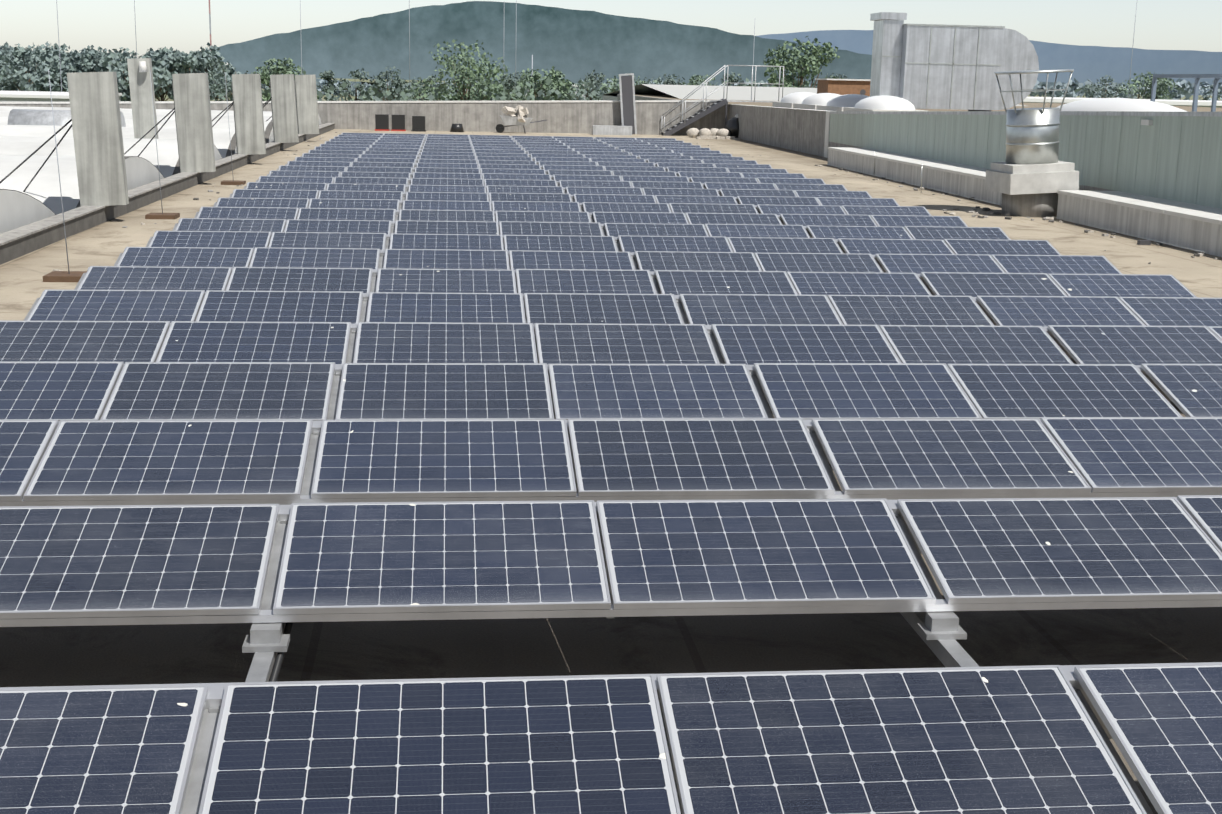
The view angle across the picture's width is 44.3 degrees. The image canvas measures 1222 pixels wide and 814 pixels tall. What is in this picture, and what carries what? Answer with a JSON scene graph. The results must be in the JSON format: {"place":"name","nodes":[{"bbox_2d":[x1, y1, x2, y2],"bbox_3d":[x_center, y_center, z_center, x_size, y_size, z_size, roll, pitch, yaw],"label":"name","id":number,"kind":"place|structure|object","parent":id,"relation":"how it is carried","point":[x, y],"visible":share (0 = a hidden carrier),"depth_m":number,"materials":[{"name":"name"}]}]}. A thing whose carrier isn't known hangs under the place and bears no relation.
{"place":"outdoors","nodes":[
{"label":"outdoors","id":0,"kind":"place"},
{"bbox_2d":[0,106,321,233],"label":"roof","id":1,"kind":"structure","parent":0,"point":[39,199],"depth_m":41.88,"materials":[{"name":"metal"}]},
{"bbox_2d":[0,72,128,205],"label":"panel","id":2,"kind":"object","parent":1,"relation":"on","point":[96,126],"visible":0.88,"depth_m":29.91,"materials":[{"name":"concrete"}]},
{"bbox_2d":[7,109,125,126],"bbox_3d":[-20.388,-9.555,54.764,4.194,2.350,7.561,0,12,-6],"label":"skylight","id":3,"kind":"object","parent":1,"relation":"on","point":[31,117],"visible":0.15,"depth_m":56.75},
{"bbox_2d":[127,58,158,138],"bbox_3d":[-15.417,-9.278,49.693,0.913,4.413,0.640,0,12,-6],"label":"precast post","id":4,"kind":"object","parent":1,"relation":"on","point":[141,92],"visible":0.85,"depth_m":49.43,"materials":[{"name":"concrete"}]},
{"bbox_2d":[124,73,215,171],"bbox_3d":[-12.402,-7.398,40.696,3.278,3.285,4.824,0,12,-6],"label":"panel","id":5,"kind":"object","parent":1,"relation":"on","point":[192,111],"visible":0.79,"depth_m":40.40,"materials":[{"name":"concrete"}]},
{"bbox_2d":[212,74,265,154],"bbox_3d":[-13.251,-9.456,50.067,3.419,3.286,4.825,0,12,-6],"label":"panel","id":6,"kind":"object","parent":1,"relation":"on","point":[246,103],"visible":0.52,"depth_m":49.79,"materials":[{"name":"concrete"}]},
{"bbox_2d":[263,74,298,142],"bbox_3d":[-14.090,-11.445,59.116,3.515,3.286,4.825,0,12,-6],"label":"panel","id":7,"kind":"object","parent":1,"relation":"on","point":[283,107],"visible":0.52,"depth_m":58.84,"materials":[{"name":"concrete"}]},
{"bbox_2d":[266,75,319,133],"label":"panel","id":8,"kind":"object","parent":1,"relation":"on","point":[306,104],"visible":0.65,"depth_m":67.54,"materials":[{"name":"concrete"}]},
{"bbox_2d":[233,72,371,84],"bbox_3d":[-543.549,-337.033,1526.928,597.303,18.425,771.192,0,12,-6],"label":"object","id":9,"kind":"structure","parent":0,"point":[317,80],"depth_m":1349.07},
{"bbox_2d":[0,0,1221,57],"label":"sky","id":10,"kind":"structure","parent":0,"point":[181,25],"materials":[{"name":"white"}]},
{"bbox_2d":[208,1,1078,94],"bbox_3d":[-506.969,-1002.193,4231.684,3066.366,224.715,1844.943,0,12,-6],"label":"hill","id":11,"kind":"structure","parent":0,"point":[574,46],"depth_m":3678.86,"materials":[{"name":"green plant"}]},
{"bbox_2d":[155,78,1220,100],"bbox_3d":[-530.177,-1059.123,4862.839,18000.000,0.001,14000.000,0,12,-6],"label":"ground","id":12,"kind":"structure","parent":0,"point":[358,80],"depth_m":2398.31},
{"bbox_2d":[0,51,13,85],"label":"belt tree","id":13,"kind":"object","parent":12,"relation":"on","point":[5,58],"visible":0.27,"depth_m":324.79,"materials":[{"name":"green plant"}]},
{"bbox_2d":[0,47,14,73],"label":"belt tree","id":14,"kind":"object","parent":12,"relation":"on","point":[10,53],"visible":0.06,"depth_m":366.53,"materials":[{"name":"green plant"}]},
{"bbox_2d":[0,42,19,50],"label":"belt tree","id":15,"kind":"object","parent":12,"relation":"on","point":[5,46],"visible":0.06,"depth_m":375.61,"materials":[{"name":"green plant"}]},
{"bbox_2d":[0,49,22,88],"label":"belt tree","id":16,"kind":"object","parent":12,"relation":"on","point":[2,50],"visible":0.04,"depth_m":349.58,"materials":[{"name":"green plant"}]},
{"bbox_2d":[0,46,22,89],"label":"belt tree","id":17,"kind":"object","parent":12,"relation":"on","point":[10,48],"visible":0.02,"depth_m":363.58,"materials":[{"name":"green plant"}]},
{"bbox_2d":[0,46,62,91],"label":"belt tree","id":18,"kind":"object","parent":12,"relation":"on","point":[38,77],"visible":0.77,"depth_m":304.77,"materials":[{"name":"green plant"}]},
{"bbox_2d":[12,44,63,82],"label":"belt tree","id":19,"kind":"object","parent":12,"relation":"on","point":[33,54],"visible":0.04,"depth_m":357.59,"materials":[{"name":"green plant"}]},
{"bbox_2d":[16,41,87,91],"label":"belt tree","id":20,"kind":"object","parent":12,"relation":"on","point":[47,51],"visible":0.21,"depth_m":340.75,"materials":[{"name":"green plant"}]},
{"bbox_2d":[35,43,73,62],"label":"belt tree","id":21,"kind":"object","parent":12,"relation":"on","point":[41,46],"depth_m":362.73,"materials":[{"name":"green plant"}]},
{"bbox_2d":[0,91,121,101],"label":"distant hall","id":22,"kind":"structure","parent":12,"relation":"on","point":[25,96],"depth_m":251.24,"materials":[{"name":"white"}]},
{"bbox_2d":[39,51,105,91],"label":"belt tree","id":23,"kind":"object","parent":12,"relation":"on","point":[54,61],"visible":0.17,"depth_m":310.04,"materials":[{"name":"green plant"}]},
{"bbox_2d":[55,52,122,83],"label":"belt tree","id":24,"kind":"object","parent":12,"relation":"on","point":[88,62],"visible":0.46,"depth_m":311.42,"materials":[{"name":"green plant"}]},
{"bbox_2d":[80,45,117,65],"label":"belt tree","id":25,"kind":"object","parent":12,"relation":"on","point":[92,47],"depth_m":382.99,"materials":[{"name":"green plant"}]},
{"bbox_2d":[87,49,138,79],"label":"belt tree","id":26,"kind":"object","parent":12,"relation":"on","point":[100,53],"visible":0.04,"depth_m":321.55,"materials":[{"name":"green plant"}]},
{"bbox_2d":[99,47,171,100],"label":"belt tree","id":27,"kind":"object","parent":12,"relation":"on","point":[124,87],"visible":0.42,"depth_m":306.76,"materials":[{"name":"green plant"}]},
{"bbox_2d":[139,48,171,95],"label":"belt tree","id":28,"kind":"object","parent":12,"relation":"on","point":[150,53],"visible":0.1,"depth_m":346.08,"materials":[{"name":"green plant"}]},
{"bbox_2d":[127,46,194,100],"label":"belt tree","id":29,"kind":"object","parent":12,"relation":"on","point":[167,63],"visible":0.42,"depth_m":315.85,"materials":[{"name":"green plant"}]},
{"bbox_2d":[156,50,230,100],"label":"belt tree","id":30,"kind":"object","parent":12,"relation":"on","point":[191,59],"visible":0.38,"depth_m":317.66,"materials":[{"name":"green plant"}]},
{"bbox_2d":[192,48,227,93],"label":"belt tree","id":31,"kind":"object","parent":12,"relation":"on","point":[211,56],"visible":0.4,"depth_m":349.99,"materials":[{"name":"green plant"}]},
{"bbox_2d":[198,42,243,100],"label":"belt tree","id":32,"kind":"object","parent":12,"relation":"on","point":[232,70],"visible":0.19,"depth_m":376.06,"materials":[{"name":"green plant"}]},
{"bbox_2d":[208,58,261,100],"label":"tree","id":33,"kind":"object","parent":12,"relation":"on","point":[220,87],"visible":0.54,"depth_m":283.17,"materials":[{"name":"green plant"}]},
{"bbox_2d":[253,58,318,100],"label":"tree","id":34,"kind":"object","parent":12,"relation":"on","point":[266,72],"visible":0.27,"depth_m":227.46,"materials":[{"name":"green plant"}]},
{"bbox_2d":[319,70,339,100],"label":"tree","id":35,"kind":"object","parent":12,"relation":"on","point":[328,75],"visible":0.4,"depth_m":258.60,"materials":[{"name":"green plant"}]},
{"bbox_2d":[337,68,369,100],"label":"tree","id":36,"kind":"object","parent":12,"relation":"on","point":[358,76],"visible":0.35,"depth_m":259.52,"materials":[{"name":"green plant"}]},
{"bbox_2d":[369,66,410,100],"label":"tree","id":37,"kind":"object","parent":12,"relation":"on","point":[397,82],"visible":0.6,"depth_m":250.66,"materials":[{"name":"green plant"}]},
{"bbox_2d":[405,75,446,100],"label":"tree","id":38,"kind":"object","parent":12,"relation":"on","point":[433,79],"visible":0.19,"depth_m":291.11,"materials":[{"name":"green plant"}]},
{"bbox_2d":[409,39,509,100],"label":"tree","id":39,"kind":"object","parent":12,"relation":"on","point":[471,77],"visible":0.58,"depth_m":221.37,"materials":[{"name":"green plant"}]},
{"bbox_2d":[497,71,528,100],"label":"tree","id":40,"kind":"object","parent":12,"relation":"on","point":[510,80],"visible":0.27,"depth_m":252.12,"materials":[{"name":"green plant"}]},
{"bbox_2d":[213,77,814,100],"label":"tree line","id":41,"kind":"object","parent":12,"relation":"on","point":[431,97],"visible":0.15,"depth_m":215.84,"materials":[{"name":"green plant"}]},
{"bbox_2d":[509,66,575,100],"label":"tree","id":42,"kind":"object","parent":12,"relation":"on","point":[558,82],"visible":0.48,"depth_m":242.55,"materials":[{"name":"green plant"}]},
{"bbox_2d":[524,84,584,100],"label":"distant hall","id":43,"kind":"structure","parent":12,"relation":"on","point":[576,86],"depth_m":417.04,"materials":[{"name":"white"}]},
{"bbox_2d":[352,80,816,100],"bbox_3d":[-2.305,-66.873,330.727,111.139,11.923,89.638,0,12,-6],"label":"tree line","id":44,"kind":"object","parent":12,"relation":"on","point":[583,88],"visible":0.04,"depth_m":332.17,"materials":[{"name":"green plant"}]},
{"bbox_2d":[568,70,604,99],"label":"tree","id":45,"kind":"object","parent":12,"relation":"on","point":[591,78],"visible":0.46,"depth_m":272.33,"materials":[{"name":"green plant"}]},
{"bbox_2d":[56,0,1136,100],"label":"distant masts","id":46,"kind":"object","parent":12,"relation":"on","point":[409,42],"visible":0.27,"depth_m":294.82,"materials":[{"name":"grey metal"}]},
{"bbox_2d":[0,129,1221,813],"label":"roof slab","id":47,"kind":"structure","parent":12,"relation":"on","point":[360,651],"depth_m":8.38,"materials":[{"name":"beige concrete"}]},
{"bbox_2d":[43,69,86,281],"bbox_3d":[-7.892,-3.330,21.675,0.600,3.000,0.600,0,12,-6],"label":"lightning rod","id":48,"kind":"object","parent":47,"relation":"on","point":[64,276],"visible":0.85,"depth_m":21.71,"materials":[{"name":"grey metal"}]},
{"bbox_2d":[145,72,179,218],"bbox_3d":[-9.347,-5.420,31.127,0.600,3.000,0.600,0,12,-6],"label":"lightning rod","id":49,"kind":"object","parent":47,"relation":"on","point":[152,215],"visible":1,"depth_m":31.16,"materials":[{"name":"grey metal"}]},
{"bbox_2d":[0,123,334,264],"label":"kerb","id":50,"kind":"structure","parent":47,"relation":"on","point":[24,240],"depth_m":30.51,"materials":[{"name":"concrete"}]},
{"bbox_2d":[221,77,245,184],"bbox_3d":[-10.336,-7.581,40.951,0.600,3.000,0.600,0,12,-6],"label":"lightning rod","id":51,"kind":"object","parent":47,"relation":"on","point":[230,182],"visible":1,"depth_m":40.99,"materials":[{"name":"grey"}]},
{"bbox_2d":[0,100,727,135],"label":"parapet wall","id":52,"kind":"structure","parent":47,"relation":"on","point":[571,116],"depth_m":85.06,"materials":[{"name":"concrete"}]},
{"bbox_2d":[375,114,463,131],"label":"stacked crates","id":53,"kind":"object","parent":47,"relation":"on","point":[398,122],"visible":1,"depth_m":83.10,"materials":[{"name":"black plastic"}]},
{"bbox_2d":[496,105,546,133],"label":"wheelbarrow","id":54,"kind":"object","parent":47,"relation":"on","point":[517,115],"visible":1,"depth_m":83.33,"materials":[{"name":"white plastic"}]},
{"bbox_2d":[0,133,1221,813],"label":"panel mounting frame","id":55,"kind":"object","parent":47,"relation":"on","point":[938,629],"visible":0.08,"depth_m":7.66,"materials":[{"name":"metal"}]},
{"bbox_2d":[269,622,292,681],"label":"string cables","id":56,"kind":"object","parent":55,"relation":"on","point":[278,660],"depth_m":7.17,"materials":[{"name":"black plastic"}]},
{"bbox_2d":[0,133,1221,813],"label":"solar array","id":57,"kind":"object","parent":55,"relation":"on","point":[896,377],"visible":1,"depth_m":9.74,"materials":[{"name":"glass"}]},
{"bbox_2d":[592,73,636,134],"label":"leaning frame","id":58,"kind":"object","parent":47,"relation":"on","point":[628,106],"visible":1,"depth_m":84.98,"materials":[{"name":"grey metal"}]},
{"bbox_2d":[53,132,1217,270],"bbox_3d":[-1.369,-7.659,49.115,21.258,0.109,68.597,0,12,-6],"label":"roof debris","id":59,"kind":"object","parent":47,"relation":"on","point":[1051,219],"visible":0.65,"depth_m":36.48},
{"bbox_2d":[686,114,739,139],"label":"rubbish bags","id":60,"kind":"object","parent":47,"relation":"on","point":[730,130],"visible":0.77,"depth_m":82.99,"materials":[{"name":"white plastic"}]},
{"bbox_2d":[661,65,783,135],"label":"steel stair","id":61,"kind":"object","parent":47,"relation":"on","point":[682,124],"visible":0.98,"depth_m":85.12,"materials":[{"name":"grey metal"}]},
{"bbox_2d":[728,104,1221,208],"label":"wall","id":62,"kind":"structure","parent":47,"relation":"on","point":[1175,156],"depth_m":38.67,"materials":[{"name":"metal"}]},
{"bbox_2d":[828,151,1204,252],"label":"conductor holders","id":63,"kind":"object","parent":47,"relation":"on","point":[1143,242],"visible":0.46,"depth_m":33.05,"materials":[{"name":"grey metal"}]},
{"bbox_2d":[827,147,1221,256],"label":"ledge","id":64,"kind":"object","parent":47,"relation":"on","point":[1195,227],"visible":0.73,"depth_m":34.42,"materials":[{"name":"grey concrete"}]},
{"bbox_2d":[986,69,1078,216],"bbox_3d":[10.208,-6.424,36.601,1.940,3.559,1.840,0,12,-6],"label":"roof vent","id":65,"kind":"object","parent":47,"relation":"on","point":[1031,176],"visible":0.98,"depth_m":36.07,"materials":[{"name":"metal"}]},
{"bbox_2d":[602,75,643,91],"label":"tree","id":66,"kind":"object","parent":12,"relation":"on","point":[615,81],"visible":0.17,"depth_m":281.77,"materials":[{"name":"green plant"}]},
{"bbox_2d":[642,74,684,84],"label":"tree","id":67,"kind":"object","parent":12,"relation":"on","point":[669,81],"visible":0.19,"depth_m":292.95,"materials":[{"name":"green plant"}]},
{"bbox_2d":[689,74,715,85],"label":"tree","id":68,"kind":"object","parent":12,"relation":"on","point":[700,78],"visible":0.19,"depth_m":292.37,"materials":[{"name":"green plant"}]},
{"bbox_2d":[225,78,1221,98],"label":"tree line","id":69,"kind":"object","parent":12,"relation":"on","point":[1182,85],"visible":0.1,"depth_m":780.08,"materials":[{"name":"green plant"}]},
{"bbox_2d":[721,72,747,85],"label":"tree","id":70,"kind":"object","parent":12,"relation":"on","point":[731,79],"visible":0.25,"depth_m":242.35,"materials":[{"name":"green plant"}]},
{"bbox_2d":[763,36,843,87],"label":"tree","id":71,"kind":"object","parent":12,"relation":"on","point":[813,59],"visible":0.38,"depth_m":202.07,"materials":[{"name":"green plant"}]},
{"bbox_2d":[602,84,1025,105],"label":"distant roof","id":72,"kind":"structure","parent":12,"relation":"on","point":[738,93],"depth_m":130.09,"materials":[{"name":"white"}]},
{"bbox_2d":[825,73,846,78],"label":"tree","id":73,"kind":"object","parent":12,"relation":"on","point":[836,76],"visible":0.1,"depth_m":316.05,"materials":[{"name":"green plant"}]},
{"bbox_2d":[617,94,1221,190],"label":"higher roof deck","id":74,"kind":"structure","parent":12,"relation":"on","point":[1028,105],"depth_m":113.73,"materials":[{"name":"concrete"}]},
{"bbox_2d":[815,78,870,95],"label":"brick building","id":75,"kind":"structure","parent":74,"relation":"on","point":[848,86],"depth_m":100.78,"materials":[{"name":"brown brick"}]},
{"bbox_2d":[870,12,1038,110],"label":"ventilation unit","id":76,"kind":"object","parent":74,"relation":"on","point":[929,66],"visible":0.92,"depth_m":66.56,"materials":[{"name":"silver metal"}]},
{"bbox_2d":[772,92,1186,111],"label":"skylight domes","id":77,"kind":"structure","parent":74,"relation":"on","point":[828,101],"depth_m":64.16,"materials":[{"name":"white plastic"}]},
{"bbox_2d":[1150,74,1221,111],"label":"blue gantry","id":78,"kind":"object","parent":74,"relation":"on","point":[1198,77],"visible":0.75,"depth_m":51.99,"materials":[{"name":"blue metal"}]},
{"bbox_2d":[1074,75,1127,97],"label":"tree","id":79,"kind":"object","parent":12,"relation":"on","point":[1105,93],"visible":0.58,"depth_m":333.59,"materials":[{"name":"green plant"}]},
{"bbox_2d":[1046,86,1221,100],"bbox_3d":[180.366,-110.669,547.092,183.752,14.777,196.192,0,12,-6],"label":"plain tree","id":80,"kind":"object","parent":12,"relation":"on","point":[1188,95],"visible":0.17,"depth_m":560.87,"materials":[{"name":"green plant"}]},
{"bbox_2d":[1119,71,1177,99],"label":"tree","id":81,"kind":"object","parent":12,"relation":"on","point":[1163,83],"visible":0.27,"depth_m":302.85,"materials":[{"name":"green plant"}]},
{"bbox_2d":[757,30,1221,95],"bbox_3d":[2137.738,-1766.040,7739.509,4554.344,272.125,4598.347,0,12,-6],"label":"hill","id":82,"kind":"structure","parent":0,"point":[1093,64],"depth_m":6974.97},
{"bbox_2d":[1023,97,1221,107],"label":"distant hall","id":83,"kind":"structure","parent":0,"point":[1204,103],"depth_m":220.47,"materials":[{"name":"white"}]}
]}

